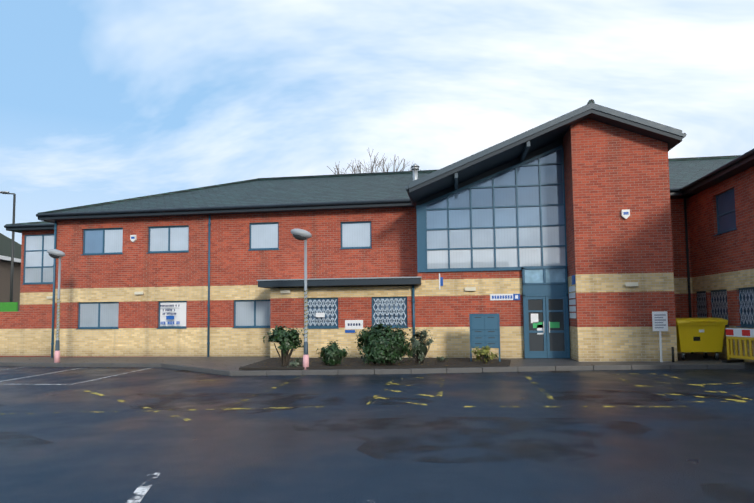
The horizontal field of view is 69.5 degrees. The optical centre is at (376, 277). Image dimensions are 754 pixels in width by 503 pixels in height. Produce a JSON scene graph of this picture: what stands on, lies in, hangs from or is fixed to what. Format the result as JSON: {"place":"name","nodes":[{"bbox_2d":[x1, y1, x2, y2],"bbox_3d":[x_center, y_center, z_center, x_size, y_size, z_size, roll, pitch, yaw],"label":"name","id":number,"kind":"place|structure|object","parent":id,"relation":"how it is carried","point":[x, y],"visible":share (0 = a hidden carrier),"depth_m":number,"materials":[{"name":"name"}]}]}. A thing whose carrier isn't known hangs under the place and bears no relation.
{"place":"outdoors","nodes":[
{"label":"outdoors","id":0,"kind":"place"},
{"bbox_2d":[0,353,744,370],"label":"pavement","id":1,"kind":"structure","parent":0,"point":[232,363],"depth_m":17.12,"materials":[{"name":"grey concrete"}]},
{"bbox_2d":[47,249,64,362],"bbox_3d":[-10.955,0.961,18.476,0.547,3.856,0.389,-1,-4,8],"label":"lamp post","id":2,"kind":"object","parent":1,"relation":"on","point":[55,253],"visible":1,"depth_m":18.45,"materials":[{"name":"metal"}]},
{"bbox_2d":[239,357,510,369],"bbox_3d":[0.078,2.515,15.868,7.650,0.056,3.300,-1,-4,8],"label":"plant bed","id":3,"kind":"object","parent":1,"relation":"on","point":[276,365],"visible":0.75,"depth_m":15.13,"materials":[{"name":"soil"}]},
{"bbox_2d":[263,323,303,365],"bbox_3d":[-2.566,1.885,15.198,1.129,1.215,1.162,3,-5,-44],"label":"tall shrub","id":4,"kind":"object","parent":3,"relation":"on","point":[287,341],"visible":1,"depth_m":15.03,"materials":[{"name":"green plant"}]},
{"bbox_2d":[287,358,301,367],"bbox_3d":[-2.219,2.340,14.877,0.287,0.262,0.535,-2,-4,23],"label":"plant","id":5,"kind":"object","parent":3,"relation":"on","point":[296,363],"visible":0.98,"depth_m":14.75,"materials":[{"name":"green plant"}]},
{"bbox_2d":[291,229,311,369],"bbox_3d":[-2.067,0.583,14.850,0.562,3.844,0.372,-1,-4,8],"label":"lamp post","id":6,"kind":"object","parent":3,"relation":"on","point":[300,234],"visible":1,"depth_m":14.82,"materials":[{"name":"metal"}]},
{"bbox_2d":[316,340,350,365],"bbox_3d":[-1.215,2.124,15.142,0.816,0.721,0.912,1,-4,-28],"label":"shrub","id":7,"kind":"object","parent":3,"relation":"on","point":[332,354],"visible":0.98,"depth_m":14.98,"materials":[{"name":"green plant"}]},
{"bbox_2d":[355,320,418,364],"bbox_3d":[0.267,1.835,15.156,1.787,1.252,1.452,-1,-4,8],"label":"shrub","id":8,"kind":"object","parent":3,"relation":"on","point":[382,346],"visible":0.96,"depth_m":14.86,"materials":[{"name":"green plant"}]},
{"bbox_2d":[405,328,435,363],"bbox_3d":[1.170,1.949,15.402,0.952,1.028,0.973,0,-4,-13],"label":"grey shrub","id":9,"kind":"object","parent":3,"relation":"on","point":[422,350],"visible":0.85,"depth_m":15.28,"materials":[{"name":"green plant"}]},
{"bbox_2d":[437,357,447,361],"bbox_3d":[1.860,2.365,15.750,0.335,0.228,0.369,2,-4,-31],"label":"plant","id":10,"kind":"object","parent":3,"relation":"on","point":[441,359],"visible":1,"depth_m":15.70,"materials":[{"name":"green plant"}]},
{"bbox_2d":[469,313,500,361],"bbox_3d":[3.142,1.777,15.850,0.860,1.422,0.176,-1,-4,8],"label":"sign board","id":11,"kind":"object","parent":3,"relation":"on","point":[484,329],"depth_m":15.78,"materials":[{"name":"paint"}]},
{"bbox_2d":[471,345,500,363],"bbox_3d":[3.071,2.154,15.152,0.853,0.542,0.596,-2,-4,21],"label":"yellow shrub","id":12,"kind":"object","parent":3,"relation":"on","point":[485,354],"visible":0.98,"depth_m":15.13,"materials":[{"name":"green plant"}]},
{"bbox_2d":[3,357,747,377],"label":"leaf litter","id":13,"kind":"object","parent":1,"relation":"on","point":[374,364],"visible":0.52,"depth_m":15.41,"materials":[{"name":"brown"}]},
{"bbox_2d":[652,311,667,361],"bbox_3d":[7.906,1.662,15.159,0.400,1.406,0.078,-1,-4,8],"label":"signpost","id":14,"kind":"object","parent":1,"relation":"on","point":[659,321],"visible":1,"depth_m":15.15,"materials":[{"name":"white metal"}]},
{"bbox_2d":[671,347,674,361],"bbox_3d":[8.219,2.146,15.093,0.074,0.420,0.074,0,-4,-14],"label":"bollard","id":15,"kind":"object","parent":1,"relation":"on","point":[672,350],"visible":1,"depth_m":15.07,"materials":[{"name":"black plastic"}]},
{"bbox_2d":[676,318,727,359],"bbox_3d":[9.184,1.781,15.733,1.470,1.200,1.146,-1,-4,5],"label":"wheelie bin","id":16,"kind":"object","parent":1,"relation":"on","point":[704,335],"visible":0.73,"depth_m":15.31,"materials":[{"name":"yellow plastic"}]},
{"bbox_2d":[722,328,753,364],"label":"barrier","id":17,"kind":"object","parent":1,"relation":"on","point":[739,334],"visible":1,"depth_m":14.54,"materials":[{"name":"yellow plastic"}]},
{"bbox_2d":[0,366,753,502],"bbox_3d":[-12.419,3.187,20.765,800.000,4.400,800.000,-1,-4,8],"label":"ground","id":18,"kind":"structure","parent":0,"point":[115,450],"depth_m":7.05,"materials":[{"name":"black asphalt"}]},
{"bbox_2d":[0,191,15,301],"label":"street lamp","id":19,"kind":"object","parent":18,"relation":"on","point":[12,251],"visible":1,"depth_m":32.05,"materials":[{"name":"grey metal"}]},
{"bbox_2d":[0,302,17,311],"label":"hoarding","id":20,"kind":"object","parent":18,"relation":"on","point":[8,306],"visible":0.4,"depth_m":31.23,"materials":[{"name":"green plastic"}]},
{"bbox_2d":[0,233,20,310],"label":"neighbouring building","id":21,"kind":"structure","parent":18,"relation":"on","point":[5,255],"depth_m":38.98,"materials":[{"name":"brick"}]},
{"bbox_2d":[0,368,148,384],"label":"parking lines","id":22,"kind":"object","parent":18,"relation":"on","point":[65,384],"visible":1,"depth_m":14.36,"materials":[{"name":"white paint"}]},
{"bbox_2d":[127,473,367,502],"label":"white marks","id":23,"kind":"object","parent":18,"relation":"on","point":[140,490],"visible":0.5,"depth_m":5.03,"materials":[{"name":"white paint"}]},
{"bbox_2d":[328,155,411,173],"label":"bare tree","id":24,"kind":"object","parent":18,"relation":"on","point":[338,171],"visible":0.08,"depth_m":44.67,"materials":[{"name":"grey plant"}]},
{"bbox_2d":[175,370,569,371],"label":"drain gratings","id":25,"kind":"object","parent":18,"relation":"on","point":[190,371],"visible":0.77,"depth_m":15.83,"materials":[{"name":"black metal"}]},
{"bbox_2d":[2,374,750,420],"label":"yellow road markings","id":26,"kind":"object","parent":18,"relation":"on","point":[549,397],"visible":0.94,"depth_m":9.92,"materials":[{"name":"yellow paint"}]},
{"bbox_2d":[0,118,753,361],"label":"brick walls","id":27,"kind":"structure","parent":18,"relation":"on","point":[611,172],"depth_m":17.94,"materials":[{"name":"red brick"}]},
{"bbox_2d":[4,221,54,232],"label":"bay roof","id":28,"kind":"structure","parent":27,"relation":"on","point":[29,226],"depth_m":23.75,"materials":[{"name":"tile"}]},
{"bbox_2d":[257,277,421,288],"bbox_3d":[-1.165,0.207,18.455,5.450,0.240,1.730,-1,-4,8],"label":"canopy","id":29,"kind":"object","parent":27,"relation":"attached to","point":[349,282],"visible":0.75,"depth_m":17.66,"materials":[{"name":"grey metal"}]},
{"bbox_2d":[160,274,575,333],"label":"signs","id":30,"kind":"object","parent":27,"relation":"attached to","point":[353,324],"visible":1,"depth_m":17.20,"materials":[{"name":"white"}]},
{"bbox_2d":[46,163,693,357],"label":"fittings","id":31,"kind":"object","parent":27,"relation":"attached to","point":[625,213],"visible":0.94,"depth_m":19.86,"materials":[{"name":"paint"}]},
{"bbox_2d":[22,148,753,357],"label":"window frames","id":32,"kind":"structure","parent":27,"relation":"attached to","point":[545,291],"depth_m":17.31,"materials":[{"name":"metal"}]},
{"bbox_2d":[25,148,753,350],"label":"window glass","id":33,"kind":"object","parent":32,"relation":"in","point":[353,235],"visible":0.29,"depth_m":17.48,"materials":[{"name":"glass"}]},
{"bbox_2d":[36,155,740,222],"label":"roof","id":34,"kind":"structure","parent":27,"relation":"on","point":[331,192],"depth_m":20.94,"materials":[{"name":"tile"}]},
{"bbox_2d":[307,289,753,325],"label":"window security grilles","id":35,"kind":"object","parent":27,"relation":"attached to","point":[401,323],"visible":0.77,"depth_m":17.75,"materials":[{"name":"blue"}]},
{"bbox_2d":[405,99,686,208],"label":"gable roof","id":36,"kind":"structure","parent":27,"relation":"on","point":[521,146],"depth_m":15.94,"materials":[{"name":"grey metal"}]},
{"bbox_2d":[416,145,562,208],"bbox_3d":[3.587,-3.199,17.514,4.660,1.884,0.080,-1,-4,8],"label":"glazing head","id":37,"kind":"object","parent":36,"relation":"attached to","point":[491,176],"visible":0.83,"depth_m":17.47},
{"bbox_2d":[675,149,753,198],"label":"wing roof","id":38,"kind":"structure","parent":27,"relation":"on","point":[740,164],"depth_m":15.11,"materials":[{"name":"tile"}]},
{"bbox_2d":[0,362,753,375],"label":"kerb","id":39,"kind":"structure","parent":18,"relation":"on","point":[451,370],"depth_m":14.45,"materials":[{"name":"concrete"}]},
{"bbox_2d":[0,389,753,502],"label":"damp patches","id":40,"kind":"object","parent":18,"relation":"on","point":[364,447],"visible":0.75,"depth_m":7.73,"materials":[{"name":"black"}]},
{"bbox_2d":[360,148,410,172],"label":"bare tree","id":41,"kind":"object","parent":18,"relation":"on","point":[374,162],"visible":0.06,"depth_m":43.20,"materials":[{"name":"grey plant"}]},
{"bbox_2d":[0,0,753,243],"label":"sky","id":42,"kind":"structure","parent":0,"point":[101,101],"materials":[{"name":"blue"}]},
{"bbox_2d":[416,139,561,204],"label":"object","id":43,"kind":"object","parent":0,"point":[558,143],"visible":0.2,"depth_m":17.53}
]}

